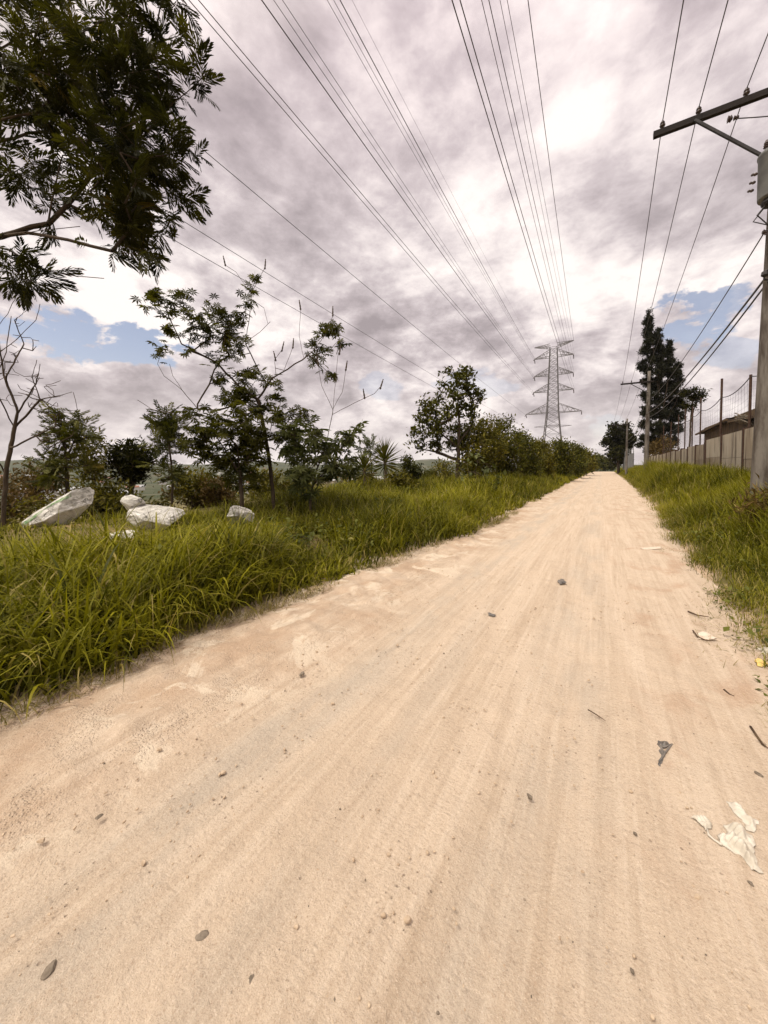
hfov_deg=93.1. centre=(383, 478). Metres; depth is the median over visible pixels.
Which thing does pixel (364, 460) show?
shrub
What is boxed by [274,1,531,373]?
power cable
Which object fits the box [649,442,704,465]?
concrete wall
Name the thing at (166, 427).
sapling
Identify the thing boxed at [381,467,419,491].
bush
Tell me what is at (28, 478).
dry bush
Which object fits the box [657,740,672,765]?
plastic scrap
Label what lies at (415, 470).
shrub
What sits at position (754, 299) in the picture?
overhead wire
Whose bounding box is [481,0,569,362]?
power cable
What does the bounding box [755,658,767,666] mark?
wrapper
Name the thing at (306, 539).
weed
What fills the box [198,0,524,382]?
power cable
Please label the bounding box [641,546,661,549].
card scrap
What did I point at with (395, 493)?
straw stems
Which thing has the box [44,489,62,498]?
house
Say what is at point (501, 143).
power cable
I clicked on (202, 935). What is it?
stone
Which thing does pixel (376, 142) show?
power cable
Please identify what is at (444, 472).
shrub
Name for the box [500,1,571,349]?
power cable
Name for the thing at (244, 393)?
castor tree
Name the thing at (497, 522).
dry grass
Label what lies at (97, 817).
stone
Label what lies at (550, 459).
bush
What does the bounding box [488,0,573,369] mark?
power cable
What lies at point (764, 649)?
paper scrap
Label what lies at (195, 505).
dry bush
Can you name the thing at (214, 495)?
dry bush
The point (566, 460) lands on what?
bush
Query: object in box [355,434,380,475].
sapling
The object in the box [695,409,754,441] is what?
shed
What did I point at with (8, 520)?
dry bush
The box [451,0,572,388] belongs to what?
power cable
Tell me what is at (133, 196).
acacia tree
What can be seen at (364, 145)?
power cable
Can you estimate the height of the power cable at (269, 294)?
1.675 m
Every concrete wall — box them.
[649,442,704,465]
[704,427,753,472]
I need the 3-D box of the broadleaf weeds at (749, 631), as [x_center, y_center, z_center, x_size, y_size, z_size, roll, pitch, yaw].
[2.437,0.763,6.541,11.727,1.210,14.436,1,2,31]
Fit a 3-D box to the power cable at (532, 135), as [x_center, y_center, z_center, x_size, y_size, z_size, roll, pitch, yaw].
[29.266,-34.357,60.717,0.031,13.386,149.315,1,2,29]
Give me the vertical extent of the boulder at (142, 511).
0.562 m
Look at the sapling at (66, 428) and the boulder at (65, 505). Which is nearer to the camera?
the boulder at (65, 505)
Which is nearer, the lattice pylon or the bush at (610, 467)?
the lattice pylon
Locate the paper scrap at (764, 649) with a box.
[758,647,767,654]
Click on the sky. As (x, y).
(604, 66)
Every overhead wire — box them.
[613,0,683,422]
[620,0,728,417]
[624,33,767,421]
[626,234,763,436]
[627,275,767,440]
[629,281,767,442]
[738,116,767,118]
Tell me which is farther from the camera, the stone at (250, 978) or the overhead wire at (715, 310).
the overhead wire at (715, 310)
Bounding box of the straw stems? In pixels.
[86,461,748,588]
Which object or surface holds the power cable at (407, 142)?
attached to the lattice pylon
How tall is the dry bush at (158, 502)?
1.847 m
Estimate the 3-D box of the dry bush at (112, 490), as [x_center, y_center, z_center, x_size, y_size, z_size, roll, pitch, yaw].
[-8.256,0.600,10.940,2.776,1.615,1.465,1,2,31]
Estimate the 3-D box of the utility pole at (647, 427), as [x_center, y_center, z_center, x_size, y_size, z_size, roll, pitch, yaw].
[22.503,-4.677,32.501,2.450,9.510,0.488,1,2,31]
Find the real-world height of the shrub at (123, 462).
3.033 m
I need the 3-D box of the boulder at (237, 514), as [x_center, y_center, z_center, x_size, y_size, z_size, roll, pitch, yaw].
[-3.028,0.773,7.710,0.541,0.424,0.526,0,2,-17]
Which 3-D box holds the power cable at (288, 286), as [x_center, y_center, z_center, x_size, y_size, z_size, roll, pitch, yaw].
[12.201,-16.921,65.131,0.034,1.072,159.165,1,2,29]
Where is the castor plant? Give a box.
[272,345,383,518]
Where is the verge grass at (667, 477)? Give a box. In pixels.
[614,456,767,723]
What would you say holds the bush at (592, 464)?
on the ground at (150, 490)
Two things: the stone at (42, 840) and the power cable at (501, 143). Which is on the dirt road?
the stone at (42, 840)
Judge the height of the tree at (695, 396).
8.981 m
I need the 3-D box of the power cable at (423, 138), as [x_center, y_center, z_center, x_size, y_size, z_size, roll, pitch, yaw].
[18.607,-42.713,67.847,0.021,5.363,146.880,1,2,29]
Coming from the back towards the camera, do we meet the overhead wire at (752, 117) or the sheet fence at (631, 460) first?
the sheet fence at (631, 460)
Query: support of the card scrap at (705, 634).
on the dirt road
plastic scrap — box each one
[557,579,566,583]
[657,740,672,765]
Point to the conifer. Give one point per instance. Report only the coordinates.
(670, 412)
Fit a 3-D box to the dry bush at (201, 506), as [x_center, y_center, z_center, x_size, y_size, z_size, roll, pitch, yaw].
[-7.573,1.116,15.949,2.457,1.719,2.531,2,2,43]
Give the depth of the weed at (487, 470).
14.89 m
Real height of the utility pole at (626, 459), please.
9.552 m
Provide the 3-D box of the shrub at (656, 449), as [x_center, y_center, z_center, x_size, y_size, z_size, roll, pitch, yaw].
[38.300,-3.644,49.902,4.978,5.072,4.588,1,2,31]
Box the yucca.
[371,436,401,480]
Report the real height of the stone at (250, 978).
0.012 m
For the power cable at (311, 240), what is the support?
attached to the lattice pylon
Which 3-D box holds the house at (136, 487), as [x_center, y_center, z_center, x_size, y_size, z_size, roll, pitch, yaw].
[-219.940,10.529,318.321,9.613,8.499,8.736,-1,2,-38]
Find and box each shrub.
[101,435,169,494]
[348,450,380,489]
[397,451,426,486]
[422,465,438,478]
[431,457,458,480]
[643,434,680,456]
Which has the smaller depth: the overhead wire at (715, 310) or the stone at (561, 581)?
the stone at (561, 581)
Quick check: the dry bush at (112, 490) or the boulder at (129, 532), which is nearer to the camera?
the boulder at (129, 532)
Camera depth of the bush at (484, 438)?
21.14 m
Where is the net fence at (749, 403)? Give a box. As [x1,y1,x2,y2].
[663,374,756,452]
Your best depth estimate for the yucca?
16.43 m
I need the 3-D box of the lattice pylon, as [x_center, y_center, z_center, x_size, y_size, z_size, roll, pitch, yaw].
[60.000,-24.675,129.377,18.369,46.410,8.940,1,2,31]
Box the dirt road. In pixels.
[0,472,767,1023]
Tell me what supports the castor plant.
on the ground at (150, 490)
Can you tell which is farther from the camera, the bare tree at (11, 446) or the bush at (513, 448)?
the bush at (513, 448)
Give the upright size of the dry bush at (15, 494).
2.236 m
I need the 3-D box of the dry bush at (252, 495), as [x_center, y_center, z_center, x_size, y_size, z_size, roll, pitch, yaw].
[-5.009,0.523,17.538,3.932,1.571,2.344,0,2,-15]
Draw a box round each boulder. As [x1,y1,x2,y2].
[21,487,93,527]
[109,530,134,537]
[120,495,145,510]
[126,504,184,529]
[227,505,253,523]
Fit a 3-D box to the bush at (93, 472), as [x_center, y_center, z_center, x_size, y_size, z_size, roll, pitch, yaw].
[-10.132,0.136,12.684,1.576,3.887,2.655,-1,2,-20]
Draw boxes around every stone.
[36,837,44,842]
[40,959,57,980]
[95,813,103,819]
[195,930,208,940]
[248,974,253,984]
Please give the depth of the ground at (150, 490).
114.00 m
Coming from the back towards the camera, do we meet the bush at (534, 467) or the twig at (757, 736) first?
the bush at (534, 467)
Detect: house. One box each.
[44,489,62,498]
[126,485,138,492]
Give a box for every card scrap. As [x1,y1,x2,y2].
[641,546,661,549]
[696,631,715,639]
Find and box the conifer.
[635,307,693,453]
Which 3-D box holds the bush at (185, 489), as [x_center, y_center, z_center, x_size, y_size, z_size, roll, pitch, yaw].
[-6.871,0.336,13.078,2.363,1.832,1.571,0,2,10]
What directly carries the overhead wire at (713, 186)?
attached to the utility pole at (759, 464)
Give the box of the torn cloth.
[692,801,763,873]
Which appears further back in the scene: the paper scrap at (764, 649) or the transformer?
the transformer
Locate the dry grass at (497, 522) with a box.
[0,505,767,741]
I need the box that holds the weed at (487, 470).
[454,453,506,491]
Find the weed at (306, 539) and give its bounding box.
[279,525,312,545]
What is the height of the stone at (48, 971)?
0.019 m
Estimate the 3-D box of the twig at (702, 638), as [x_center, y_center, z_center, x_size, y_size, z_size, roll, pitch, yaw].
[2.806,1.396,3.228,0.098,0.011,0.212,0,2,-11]
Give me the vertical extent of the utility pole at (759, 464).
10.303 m
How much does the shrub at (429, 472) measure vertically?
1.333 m
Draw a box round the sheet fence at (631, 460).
[623,444,633,469]
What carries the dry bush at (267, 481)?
on the ground at (150, 490)
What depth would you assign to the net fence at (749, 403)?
20.68 m
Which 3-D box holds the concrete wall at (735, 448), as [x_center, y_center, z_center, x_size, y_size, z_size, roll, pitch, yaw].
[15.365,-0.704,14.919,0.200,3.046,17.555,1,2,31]
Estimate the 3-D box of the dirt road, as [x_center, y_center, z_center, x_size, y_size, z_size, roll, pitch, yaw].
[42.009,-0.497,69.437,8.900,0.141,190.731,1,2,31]
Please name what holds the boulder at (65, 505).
on the ground at (150, 490)
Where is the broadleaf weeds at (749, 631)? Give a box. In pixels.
[0,485,767,696]
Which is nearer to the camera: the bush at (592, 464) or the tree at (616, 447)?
the bush at (592, 464)
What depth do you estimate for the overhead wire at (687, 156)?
9.09 m
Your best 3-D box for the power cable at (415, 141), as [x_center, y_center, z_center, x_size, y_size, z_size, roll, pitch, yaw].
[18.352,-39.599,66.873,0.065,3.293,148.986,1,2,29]
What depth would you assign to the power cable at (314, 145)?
25.72 m
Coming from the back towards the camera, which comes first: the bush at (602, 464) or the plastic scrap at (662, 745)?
the bush at (602, 464)
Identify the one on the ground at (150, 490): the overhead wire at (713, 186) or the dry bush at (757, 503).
the dry bush at (757, 503)
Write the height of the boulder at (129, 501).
0.363 m
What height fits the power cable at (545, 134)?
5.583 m
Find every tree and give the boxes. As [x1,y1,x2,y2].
[0,0,225,311]
[0,297,77,527]
[130,256,352,512]
[173,400,290,506]
[403,364,486,478]
[599,421,638,473]
[676,384,711,446]
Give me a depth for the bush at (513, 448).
24.41 m
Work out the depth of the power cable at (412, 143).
38.35 m
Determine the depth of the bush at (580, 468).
51.64 m
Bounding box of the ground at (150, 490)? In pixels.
[0,459,767,700]
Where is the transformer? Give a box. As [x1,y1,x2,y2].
[747,139,767,225]
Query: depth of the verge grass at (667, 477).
7.40 m
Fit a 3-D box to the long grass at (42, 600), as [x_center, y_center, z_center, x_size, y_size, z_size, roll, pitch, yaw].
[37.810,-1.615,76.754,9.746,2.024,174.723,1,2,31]
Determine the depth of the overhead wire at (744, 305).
10.90 m
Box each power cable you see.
[18,150,492,418]
[29,125,521,425]
[46,18,525,414]
[189,0,520,380]
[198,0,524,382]
[261,0,530,373]
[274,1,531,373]
[282,0,532,373]
[327,0,531,356]
[334,1,532,356]
[340,0,533,356]
[355,6,532,344]
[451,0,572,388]
[459,0,574,388]
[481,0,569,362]
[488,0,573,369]
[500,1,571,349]
[507,0,573,349]
[528,0,573,339]
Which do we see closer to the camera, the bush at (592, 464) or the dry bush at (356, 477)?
the dry bush at (356, 477)
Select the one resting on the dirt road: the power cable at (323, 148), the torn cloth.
the torn cloth
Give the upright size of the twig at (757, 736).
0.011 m
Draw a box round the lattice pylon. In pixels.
[525,340,581,442]
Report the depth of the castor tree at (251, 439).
9.06 m
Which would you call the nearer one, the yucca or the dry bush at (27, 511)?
the dry bush at (27, 511)
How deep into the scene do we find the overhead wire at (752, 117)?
7.56 m
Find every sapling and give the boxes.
[22,401,106,493]
[134,399,191,506]
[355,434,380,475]
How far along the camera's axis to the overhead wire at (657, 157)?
9.10 m
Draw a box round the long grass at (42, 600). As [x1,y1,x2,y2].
[0,469,592,725]
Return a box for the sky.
[0,0,767,464]
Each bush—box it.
[0,458,76,505]
[0,471,50,524]
[0,501,23,528]
[10,472,126,521]
[62,427,116,514]
[75,472,145,515]
[96,494,178,515]
[152,483,237,508]
[159,463,222,509]
[174,490,239,508]
[191,472,245,507]
[237,465,295,500]
[237,482,311,501]
[337,471,379,483]
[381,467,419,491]
[454,412,511,478]
[486,413,533,478]
[508,428,546,477]
[531,436,559,474]
[548,436,587,477]
[568,440,590,478]
[583,448,602,475]
[595,452,607,470]
[600,456,616,470]
[714,473,767,535]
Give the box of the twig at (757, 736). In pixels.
[749,726,767,747]
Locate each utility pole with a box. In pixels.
[612,419,629,474]
[621,371,653,467]
[653,87,767,498]

